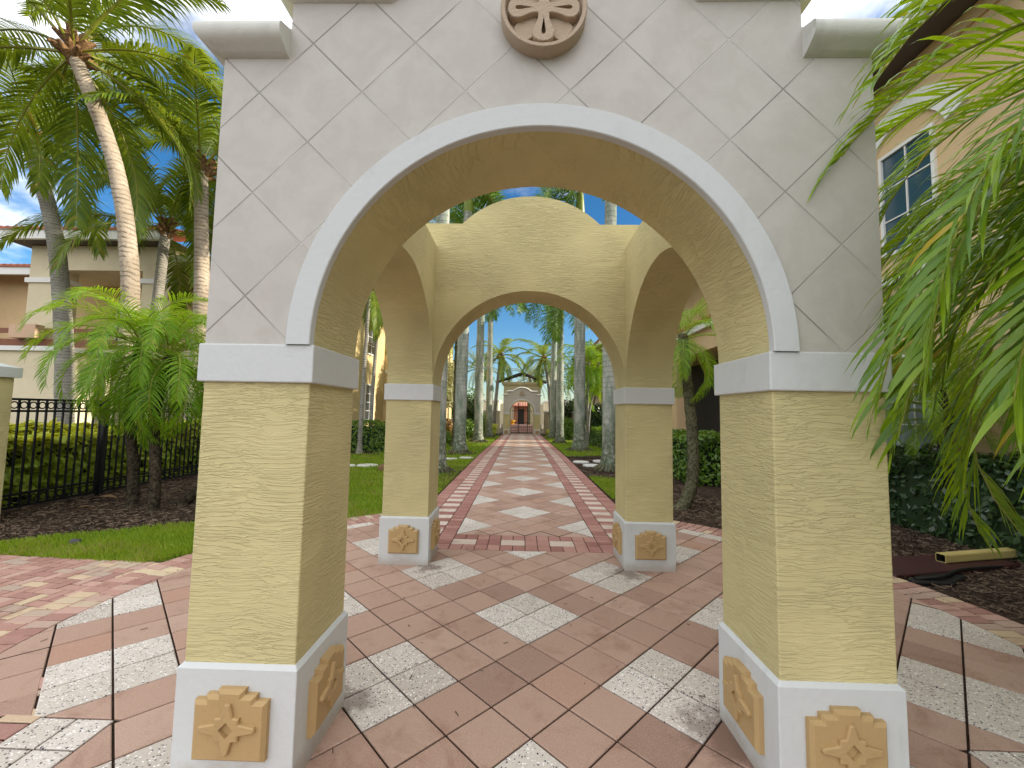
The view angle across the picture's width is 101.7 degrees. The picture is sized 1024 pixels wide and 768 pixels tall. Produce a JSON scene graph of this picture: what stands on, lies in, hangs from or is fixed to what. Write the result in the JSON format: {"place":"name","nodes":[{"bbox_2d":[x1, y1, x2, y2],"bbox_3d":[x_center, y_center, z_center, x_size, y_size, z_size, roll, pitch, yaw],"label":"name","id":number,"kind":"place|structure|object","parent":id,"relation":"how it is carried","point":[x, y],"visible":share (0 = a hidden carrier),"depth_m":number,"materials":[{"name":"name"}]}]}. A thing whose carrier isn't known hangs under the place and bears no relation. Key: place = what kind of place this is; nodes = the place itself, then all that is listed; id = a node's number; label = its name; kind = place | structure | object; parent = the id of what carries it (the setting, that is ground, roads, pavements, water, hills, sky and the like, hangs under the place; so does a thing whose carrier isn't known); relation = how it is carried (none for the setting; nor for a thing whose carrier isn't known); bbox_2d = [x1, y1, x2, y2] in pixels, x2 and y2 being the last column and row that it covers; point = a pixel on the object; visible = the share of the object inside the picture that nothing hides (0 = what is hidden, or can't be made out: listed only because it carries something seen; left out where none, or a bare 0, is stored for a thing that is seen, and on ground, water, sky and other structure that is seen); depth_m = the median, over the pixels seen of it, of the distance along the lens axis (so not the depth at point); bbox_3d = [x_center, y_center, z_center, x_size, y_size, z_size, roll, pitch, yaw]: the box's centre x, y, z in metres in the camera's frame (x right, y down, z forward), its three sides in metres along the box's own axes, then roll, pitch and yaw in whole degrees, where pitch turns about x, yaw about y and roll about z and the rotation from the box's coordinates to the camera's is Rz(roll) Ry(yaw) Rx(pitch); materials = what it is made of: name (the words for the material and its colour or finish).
{"place":"outdoors","nodes":[
{"label":"outdoors","id":0,"kind":"place"},
{"bbox_2d":[0,555,179,636],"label":"brick side path","id":1,"kind":"structure","parent":0,"point":[28,584],"depth_m":3.87,"materials":[{"name":"brick"}]},
{"bbox_2d":[2,525,192,561],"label":"lawn","id":2,"kind":"structure","parent":0,"point":[115,548],"depth_m":4.73,"materials":[{"name":"green plant"}]},
{"bbox_2d":[68,538,80,544],"bbox_3d":[-5.122,1.853,4.887,0.127,0.084,0.107,1,-4,1],"label":"rock","id":3,"kind":"object","parent":2,"relation":"on","point":[72,541],"visible":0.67,"depth_m":4.86,"materials":[{"name":"grey stone"}]},
{"bbox_2d":[348,436,495,517],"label":"lawn","id":4,"kind":"structure","parent":0,"point":[352,502],"depth_m":8.85,"materials":[{"name":"green plant"}]},
{"bbox_2d":[0,435,614,562],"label":"grass","id":5,"kind":"structure","parent":4,"relation":"on","point":[135,539],"depth_m":5.09,"materials":[{"name":"green plant"}]},
{"bbox_2d":[585,402,601,433],"bbox_3d":[4.904,2.165,24.006,1.519,2.330,1.415,1,-4,1],"label":"shrub","id":6,"kind":"object","parent":5,"relation":"on","point":[595,417],"visible":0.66,"depth_m":23.65,"materials":[{"name":"green plant"}]},
{"bbox_2d":[356,463,377,466],"bbox_3d":[-4.237,2.390,12.229,0.601,0.050,0.600,1,-4,1],"label":"stepping stone","id":7,"kind":"object","parent":4,"relation":"on","point":[364,465],"visible":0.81,"depth_m":12.20,"materials":[{"name":"stone"}]},
{"bbox_2d":[378,464,383,470],"bbox_3d":[-3.489,2.293,11.326,0.307,0.258,0.415,1,-4,1],"label":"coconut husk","id":8,"kind":"object","parent":4,"relation":"on","point":[381,466],"visible":0.44,"depth_m":11.16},
{"bbox_2d":[384,345,454,360],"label":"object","id":9,"kind":"object","parent":4,"relation":"on","point":[449,354],"visible":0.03,"depth_m":20.68,"materials":[{"name":"grey plant"}]},
{"bbox_2d":[436,209,457,474],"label":"royal palm","id":10,"kind":"object","parent":4,"relation":"on","point":[444,217],"visible":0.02,"depth_m":11.15,"materials":[{"name":"grey plant"}]},
{"bbox_2d":[446,430,451,443],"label":"shrub","id":11,"kind":"object","parent":4,"relation":"on","point":[448,437],"visible":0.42,"depth_m":21.66,"materials":[{"name":"green plant"}]},
{"bbox_2d":[446,418,452,434],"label":"shrub","id":12,"kind":"object","parent":4,"relation":"on","point":[449,424],"visible":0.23,"depth_m":23.07,"materials":[{"name":"orange plant"}]},
{"bbox_2d":[438,467,462,486],"bbox_3d":[-2.083,2.326,10.582,1.280,0.001,3.600,1,-4,1],"label":"mulch bed","id":13,"kind":"object","parent":4,"relation":"on","point":[448,477],"visible":0.17,"depth_m":10.33,"materials":[{"name":"green plant"}]},
{"bbox_2d":[428,191,496,445],"bbox_3d":[-2.534,-3.422,20.784,5.930,13.129,5.924,-2,-5,36],"label":"date palm","id":14,"kind":"object","parent":4,"relation":"on","point":[454,386],"visible":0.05,"depth_m":20.31,"materials":[{"name":"plant"}]},
{"bbox_2d":[466,418,473,439],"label":"shrub","id":15,"kind":"object","parent":4,"relation":"on","point":[469,427],"visible":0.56,"depth_m":25.96,"materials":[{"name":"green plant"}]},
{"bbox_2d":[466,395,483,437],"bbox_3d":[-2.792,2.265,28.796,1.709,3.046,1.686,1,-4,1],"label":"shrub","id":16,"kind":"object","parent":4,"relation":"on","point":[469,412],"visible":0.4,"depth_m":28.32,"materials":[{"name":"green plant"}]},
{"bbox_2d":[448,191,507,453],"bbox_3d":[-2.519,-4.197,16.990,5.537,14.065,6.259,1,-4,1],"label":"royal palm","id":17,"kind":"object","parent":4,"relation":"on","point":[459,443],"visible":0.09,"depth_m":16.73,"materials":[{"name":"grey plant"}]},
{"bbox_2d":[492,423,497,433],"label":"shrub","id":18,"kind":"object","parent":4,"relation":"on","point":[494,429],"visible":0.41,"depth_m":32.59,"materials":[{"name":"green plant"}]},
{"bbox_2d":[447,356,453,408],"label":"building","id":19,"kind":"structure","parent":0,"point":[450,380],"depth_m":26.16,"materials":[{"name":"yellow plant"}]},
{"bbox_2d":[0,0,911,404],"label":"sky","id":20,"kind":"structure","parent":0,"point":[515,327],"materials":[{"name":"blue"}]},
{"bbox_2d":[468,347,497,391],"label":"tree","id":21,"kind":"object","parent":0,"point":[472,358],"visible":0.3,"depth_m":42.95,"materials":[{"name":"green plant"}]},
{"bbox_2d":[0,433,1023,767],"bbox_3d":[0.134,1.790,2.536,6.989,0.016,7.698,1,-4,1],"label":"plaza paving","id":22,"kind":"structure","parent":0,"point":[540,589],"depth_m":2.58,"materials":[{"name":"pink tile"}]},
{"bbox_2d":[0,514,1023,742],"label":"brick border","id":23,"kind":"object","parent":22,"relation":"on","point":[1007,629],"visible":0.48,"depth_m":3.44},
{"bbox_2d":[437,433,614,553],"bbox_3d":[0.512,3.252,21.524,3.289,0.282,33.423,1,-4,1],"label":"path border","id":24,"kind":"object","parent":22,"relation":"on","point":[574,474],"visible":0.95,"depth_m":6.97,"materials":[{"name":"red brick"}]},
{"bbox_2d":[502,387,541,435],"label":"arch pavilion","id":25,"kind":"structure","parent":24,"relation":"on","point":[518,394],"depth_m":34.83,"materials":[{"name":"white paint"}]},
{"bbox_2d":[170,0,909,767],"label":"arch pavilion","id":26,"kind":"structure","parent":22,"relation":"on","point":[362,142],"depth_m":1.95,"materials":[{"name":"beige paint"}]},
{"bbox_2d":[511,425,532,432],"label":"brick steps","id":27,"kind":"structure","parent":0,"point":[514,428],"depth_m":43.33,"materials":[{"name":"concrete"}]},
{"bbox_2d":[438,424,608,497],"bbox_3d":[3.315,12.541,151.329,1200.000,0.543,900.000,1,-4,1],"label":"ground","id":28,"kind":"structure","parent":0,"point":[501,432],"depth_m":36.60,"materials":[{"name":"soil"}]},
{"bbox_2d":[0,474,197,561],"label":"mulch bed","id":29,"kind":"object","parent":28,"relation":"on","point":[123,518],"depth_m":6.30,"materials":[{"name":"soil"}]},
{"bbox_2d":[0,363,22,513],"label":"gate pillar","id":30,"kind":"structure","parent":29,"relation":"on","point":[9,374],"depth_m":5.76,"materials":[{"name":"beige paint"}]},
{"bbox_2d":[74,505,93,510],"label":"dry leaf","id":31,"kind":"object","parent":29,"relation":"on","point":[83,507],"visible":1,"depth_m":6.39,"materials":[{"name":"brown plant"}]},
{"bbox_2d":[0,42,190,424],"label":"coconut palm","id":32,"kind":"object","parent":29,"relation":"on","point":[41,180],"visible":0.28,"depth_m":12.73,"materials":[{"name":"green plant"}]},
{"bbox_2d":[1,397,201,510],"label":"iron fence","id":33,"kind":"object","parent":29,"relation":"on","point":[98,482],"visible":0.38,"depth_m":7.23,"materials":[{"name":"black metal"}]},
{"bbox_2d":[1,417,201,507],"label":"hedge","id":34,"kind":"object","parent":29,"relation":"on","point":[18,459],"visible":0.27,"depth_m":7.69,"materials":[{"name":"green plant"}]},
{"bbox_2d":[0,103,217,418],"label":"coconut palm","id":35,"kind":"object","parent":29,"relation":"on","point":[164,226],"visible":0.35,"depth_m":14.68,"materials":[{"name":"green plant"}]},
{"bbox_2d":[14,285,207,512],"bbox_3d":[-5.277,0.370,7.187,4.681,3.696,3.047,3,-4,-24],"label":"pygmy date palm","id":36,"kind":"object","parent":29,"relation":"on","point":[159,382],"visible":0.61,"depth_m":6.56,"materials":[{"name":"green plant"}]},
{"bbox_2d":[0,0,231,437],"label":"coconut palm","id":37,"kind":"object","parent":29,"relation":"on","point":[72,46],"visible":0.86,"depth_m":10.14,"materials":[{"name":"green plant"}]},
{"bbox_2d":[12,23,222,419],"bbox_3d":[-8.821,-3.012,12.477,7.120,10.949,7.433,1,-4,1],"label":"coconut palm","id":38,"kind":"object","parent":29,"relation":"on","point":[199,247],"visible":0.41,"depth_m":11.68,"materials":[{"name":"green plant"}]},
{"bbox_2d":[94,55,223,254],"bbox_3d":[-10.889,-4.236,15.986,7.806,13.814,7.407,1,-4,1],"label":"coconut palm","id":39,"kind":"object","parent":29,"relation":"on","point":[150,144],"visible":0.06,"depth_m":14.84,"materials":[{"name":"green plant"}]},
{"bbox_2d":[0,225,210,423],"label":"villa","id":40,"kind":"object","parent":28,"relation":"on","point":[24,288],"visible":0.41,"depth_m":17.60,"materials":[{"name":"painted stucco"},{"name":"terracotta tile"}]},
{"bbox_2d":[190,271,452,425],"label":"building","id":41,"kind":"structure","parent":28,"relation":"on","point":[379,410],"depth_m":22.03,"materials":[{"name":"paint"}]},
{"bbox_2d":[364,383,374,419],"bbox_3d":[-7.429,0.954,21.723,0.080,1.890,1.290,1,-4,1],"label":"window","id":42,"kind":"structure","parent":41,"relation":"in","point":[367,386],"depth_m":21.48,"materials":[{"name":"grey glass"}]},
{"bbox_2d":[367,321,374,355],"bbox_3d":[-7.369,-2.437,21.959,0.080,1.890,1.290,1,-4,1],"label":"window","id":43,"kind":"structure","parent":41,"relation":"in","point":[370,351],"depth_m":21.80,"materials":[{"name":"white glass"}]},
{"bbox_2d":[350,451,381,455],"bbox_3d":[-5.938,3.279,23.834,3.000,0.201,18.000,1,-4,1],"label":"mulch bed","id":44,"kind":"object","parent":28,"relation":"on","point":[353,452],"depth_m":16.12,"materials":[{"name":"soil"}]},
{"bbox_2d":[351,419,385,451],"bbox_3d":[-5.969,2.113,17.245,2.671,1.374,1.438,1,-4,1],"label":"hedge","id":45,"kind":"object","parent":44,"relation":"on","point":[373,438],"visible":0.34,"depth_m":16.69,"materials":[{"name":"green plant"}]},
{"bbox_2d":[356,290,382,453],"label":"slender palm","id":46,"kind":"object","parent":44,"relation":"on","point":[375,315],"visible":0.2,"depth_m":15.92,"materials":[{"name":"green plant"}]},
{"bbox_2d":[362,288,382,425],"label":"slender palm","id":47,"kind":"object","parent":44,"relation":"on","point":[373,380],"visible":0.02,"depth_m":17.98,"materials":[{"name":"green plant"}]},
{"bbox_2d":[451,387,483,416],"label":"broadleaf tree","id":48,"kind":"object","parent":28,"relation":"on","point":[473,390],"visible":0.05,"depth_m":38.02,"materials":[{"name":"green plant"}]},
{"bbox_2d":[451,410,500,432],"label":"garden wall","id":49,"kind":"structure","parent":28,"relation":"on","point":[497,420],"depth_m":39.78,"materials":[{"name":"beige paint"}]},
{"bbox_2d":[471,413,485,435],"bbox_3d":[-2.858,3.203,33.558,1.735,1.970,4.860,1,-4,1],"label":"hedge","id":50,"kind":"object","parent":28,"relation":"on","point":[484,420],"visible":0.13,"depth_m":32.78,"materials":[{"name":"green plant"}]},
{"bbox_2d":[473,399,501,427],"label":"house","id":51,"kind":"structure","parent":28,"relation":"on","point":[499,402],"depth_m":53.90,"materials":[{"name":"white paint"}]},
{"bbox_2d":[470,338,531,424],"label":"coconut palm","id":52,"kind":"object","parent":28,"relation":"on","point":[502,364],"visible":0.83,"depth_m":38.27,"materials":[{"name":"green plant"}]},
{"bbox_2d":[0,458,1023,753],"bbox_3d":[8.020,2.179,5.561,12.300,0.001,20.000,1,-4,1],"label":"mulch bed","id":53,"kind":"object","parent":28,"relation":"on","point":[708,491],"visible":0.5,"depth_m":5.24,"materials":[{"name":"brown wood"}]},
{"bbox_2d":[90,495,116,499],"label":"dry leaf","id":54,"kind":"object","parent":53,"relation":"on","point":[113,496],"visible":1,"depth_m":7.19,"materials":[{"name":"brown plant"}]},
{"bbox_2d":[545,187,616,471],"bbox_3d":[3.100,-4.686,12.287,6.472,14.565,5.678,1,-4,1],"label":"royal palm","id":55,"kind":"object","parent":53,"relation":"on","point":[607,462],"visible":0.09,"depth_m":12.29,"materials":[{"name":"grey plant"}]},
{"bbox_2d":[573,460,588,463],"bbox_3d":[2.333,2.636,14.075,0.541,0.050,0.540,1,-4,1],"label":"stepping stone","id":56,"kind":"object","parent":53,"relation":"on","point":[580,462],"visible":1,"depth_m":13.92,"materials":[{"name":"stone"}]},
{"bbox_2d":[583,464,597,466],"bbox_3d":[2.534,2.576,13.172,0.581,0.050,0.580,1,-4,1],"label":"stepping stone","id":57,"kind":"object","parent":53,"relation":"on","point":[589,465],"visible":0.66,"depth_m":13.01,"materials":[{"name":"stone"}]},
{"bbox_2d":[587,467,614,472],"bbox_3d":[2.946,2.537,12.391,1.487,0.001,1.520,1,-4,1],"label":"mulch bed","id":58,"kind":"object","parent":53,"relation":"on","point":[592,470],"visible":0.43,"depth_m":11.90,"materials":[{"name":"soil"}]},
{"bbox_2d":[672,297,716,509],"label":"pygmy date palm","id":59,"kind":"object","parent":53,"relation":"on","point":[689,492],"visible":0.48,"depth_m":7.48,"materials":[{"name":"green plant"}]},
{"bbox_2d":[672,429,720,485],"bbox_3d":[4.888,1.930,12.050,1.433,1.360,4.741,1,-4,1],"label":"hedge","id":60,"kind":"object","parent":53,"relation":"on","point":[710,460],"visible":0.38,"depth_m":10.29,"materials":[{"name":"green plant"}]},
{"bbox_2d":[807,0,1023,556],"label":"arching palm","id":61,"kind":"object","parent":53,"relation":"on","point":[977,190],"visible":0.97,"depth_m":1.74,"materials":[{"name":"green plant"}]},
{"bbox_2d":[908,573,967,585],"bbox_3d":[4.389,2.004,4.267,0.771,0.030,0.230,2,-4,-13],"label":"drain tray","id":62,"kind":"object","parent":53,"relation":"on","point":[953,579],"visible":0.71,"depth_m":4.21,"materials":[{"name":"black plastic"}]},
{"bbox_2d":[884,320,1020,535],"bbox_3d":[6.574,0.733,6.382,2.671,3.098,3.085,-2,-5,41],"label":"pygmy date palm","id":63,"kind":"object","parent":53,"relation":"on","point":[938,441],"visible":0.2,"depth_m":6.07,"materials":[{"name":"green plant"}]},
{"bbox_2d":[887,443,1023,562],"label":"hedge","id":64,"kind":"object","parent":53,"relation":"on","point":[915,504],"visible":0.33,"depth_m":5.75,"materials":[{"name":"green plant"}]},
{"bbox_2d":[892,555,1020,577],"bbox_3d":[4.824,2.041,4.710,1.963,0.035,0.561,2,-4,-7],"label":"rubber mat","id":65,"kind":"object","parent":53,"relation":"on","point":[909,566],"visible":0.41,"depth_m":4.65,"materials":[{"name":"brown rubber"}]},
{"bbox_2d":[935,547,1017,562],"bbox_3d":[5.997,2.009,4.982,2.300,0.101,0.100,2,-4,-12],"label":"downspout","id":66,"kind":"object","parent":65,"relation":"on","point":[965,555],"visible":0.96,"depth_m":4.80,"materials":[{"name":"beige metal"}]},
{"bbox_2d":[913,565,1002,579],"bbox_3d":[4.773,1.995,4.428,1.426,0.057,0.117,2,-4,-19],"label":"black hose","id":67,"kind":"object","parent":53,"relation":"on","point":[950,573],"visible":1,"depth_m":4.42,"materials":[{"name":"plastic"}]},
{"bbox_2d":[500,402,542,424],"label":"fountain house","id":68,"kind":"structure","parent":28,"relation":"on","point":[522,412],"depth_m":49.80,"materials":[{"name":"paint"}]},
{"bbox_2d":[519,409,523,423],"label":"doorway","id":69,"kind":"structure","parent":68,"relation":"in","point":[521,411],"depth_m":49.70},
{"bbox_2d":[511,403,531,433],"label":"iron gate","id":70,"kind":"structure","parent":28,"relation":"on","point":[518,422],"depth_m":38.89,"materials":[{"name":"black metal"}]},
{"bbox_2d":[499,372,546,432],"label":"portal house","id":71,"kind":"structure","parent":28,"relation":"on","point":[531,386],"depth_m":39.50,"materials":[{"name":"beige paint"}]},
{"bbox_2d":[506,358,547,424],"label":"date palm","id":72,"kind":"object","parent":28,"relation":"on","point":[530,370],"visible":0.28,"depth_m":47.61,"materials":[{"name":"green plant"}]},
{"bbox_2d":[511,340,570,421],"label":"coconut palm","id":73,"kind":"object","parent":28,"relation":"on","point":[542,350],"visible":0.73,"depth_m":38.15,"materials":[{"name":"green plant"}]},
{"bbox_2d":[532,357,572,399],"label":"date palm","id":74,"kind":"object","parent":28,"relation":"on","point":[565,386],"visible":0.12,"depth_m":44.09,"materials":[{"name":"green plant"}]},
{"bbox_2d":[541,400,570,428],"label":"house","id":75,"kind":"structure","parent":28,"relation":"on","point":[545,405],"depth_m":53.76,"materials":[{"name":"beige paint"}]},
{"bbox_2d":[543,411,585,433],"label":"garden wall","id":76,"kind":"structure","parent":28,"relation":"on","point":[546,420],"depth_m":39.65,"materials":[{"name":"beige paint"}]},
{"bbox_2d":[569,399,573,411],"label":"broadleaf tree","id":77,"kind":"object","parent":28,"relation":"on","point":[572,402],"visible":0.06,"depth_m":37.28,"materials":[{"name":"green plant"}]},
{"bbox_2d":[564,420,586,439],"bbox_3d":[4.390,3.396,31.665,1.714,1.564,7.590,1,-4,1],"label":"hedge","id":78,"kind":"object","parent":28,"relation":"on","point":[567,436],"visible":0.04,"depth_m":28.24,"materials":[{"name":"green plant"}]},
{"bbox_2d":[586,425,601,448],"bbox_3d":[5.175,2.747,21.395,1.684,1.178,8.926,1,-4,1],"label":"hedge","id":79,"kind":"object","parent":28,"relation":"on","point":[595,437],"visible":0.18,"depth_m":22.41,"materials":[{"name":"green plant"}]},
{"bbox_2d":[586,339,672,428],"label":"balcony building","id":80,"kind":"structure","parent":28,"relation":"on","point":[596,343],"depth_m":28.71,"materials":[{"name":"ceramic"}]},
{"bbox_2d":[672,0,1023,470],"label":"apartment building","id":81,"kind":"structure","parent":28,"relation":"on","point":[947,18],"depth_m":7.11,"materials":[{"name":"peach stucco"},{"name":"white paint"},{"name":"glass"}]},
{"bbox_2d":[878,122,939,257],"bbox_3d":[7.083,-3.389,7.475,0.080,1.970,1.070,1,-4,1],"label":"window","id":82,"kind":"structure","parent":81,"relation":"in","point":[902,202],"depth_m":7.51,"materials":[{"name":"blue glass"}]},
{"bbox_2d":[885,354,936,450],"bbox_3d":[7.022,0.322,7.438,0.080,1.720,1.120,1,-4,1],"label":"window","id":83,"kind":"structure","parent":81,"relation":"in","point":[911,414],"depth_m":7.26,"materials":[{"name":"glass"}]},
{"bbox_2d":[457,434,592,537],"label":"path paving","id":84,"kind":"structure","parent":0,"point":[523,476],"depth_m":7.62,"materials":[{"name":"pink tile"}]},
{"bbox_2d":[544,437,601,455],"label":"lawn","id":85,"kind":"structure","parent":0,"point":[577,452],"depth_m":18.33,"materials":[{"name":"green plant"}]},
{"bbox_2d":[517,303,565,438],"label":"royal palm","id":86,"kind":"object","parent":85,"relation":"on","point":[552,422],"visible":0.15,"depth_m":30.59,"materials":[{"name":"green plant"}]},
{"bbox_2d":[548,397,572,420],"bbox_3d":[3.772,2.594,32.327,1.944,3.210,1.466,1,-4,1],"label":"shrub","id":87,"kind":"object","parent":85,"relation":"on","point":[567,412],"visible":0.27,"depth_m":31.99,"materials":[{"name":"green plant"}]},
{"bbox_2d":[536,304,589,442],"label":"royal palm","id":88,"kind":"object","parent":85,"relation":"on","point":[558,326],"visible":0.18,"depth_m":24.67,"materials":[{"name":"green plant"}]},
{"bbox_2d":[564,417,573,440],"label":"shrub","id":89,"kind":"object","parent":85,"relation":"on","point":[570,427],"visible":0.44,"depth_m":27.59,"materials":[{"name":"green plant"}]},
{"bbox_2d":[554,341,602,445],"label":"areca palm","id":90,"kind":"object","parent":85,"relation":"on","point":[593,383],"visible":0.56,"depth_m":22.06,"materials":[{"name":"green plant"}]},
{"bbox_2d":[564,339,602,412],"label":"broadleaf tree","id":91,"kind":"object","parent":85,"relation":"on","point":[595,396],"visible":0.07,"depth_m":27.37,"materials":[{"name":"green plant"}]},
{"bbox_2d":[568,455,600,457],"bbox_3d":[4.754,2.866,16.413,5.300,0.019,1.600,1,-4,1],"label":"mulch bed","id":92,"kind":"object","parent":85,"relation":"on","point":[592,456],"visible":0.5,"depth_m":16.07,"materials":[{"name":"soil"}]},
{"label":"mulch bed","id":93,"kind":"structure","parent":0,"visible":0},
{"bbox_2d":[483,303,527,437],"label":"royal palm","id":94,"kind":"object","parent":93,"relation":"on","point":[491,316],"visible":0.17,"depth_m":30.33,"materials":[{"name":"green plant"}]},
{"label":"mulch bed","id":95,"kind":"structure","parent":0,"visible":0},
{"bbox_2d":[534,187,592,451],"bbox_3d":[3.676,-4.449,19.272,6.274,15.165,5.482,5,-5,-43],"label":"royal palm","id":96,"kind":"object","parent":95,"relation":"on","point":[579,442],"visible":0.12,"depth_m":19.16,"materials":[{"name":"grey plant"}]},
{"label":"mulch bed","id":97,"kind":"structure","parent":0,"visible":0},
{"bbox_2d":[450,219,487,442],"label":"royal palm","id":98,"kind":"object","parent":97,"relation":"on","point":[478,406],"visible":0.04,"depth_m":24.37,"materials":[{"name":"grey plant"}]}
]}

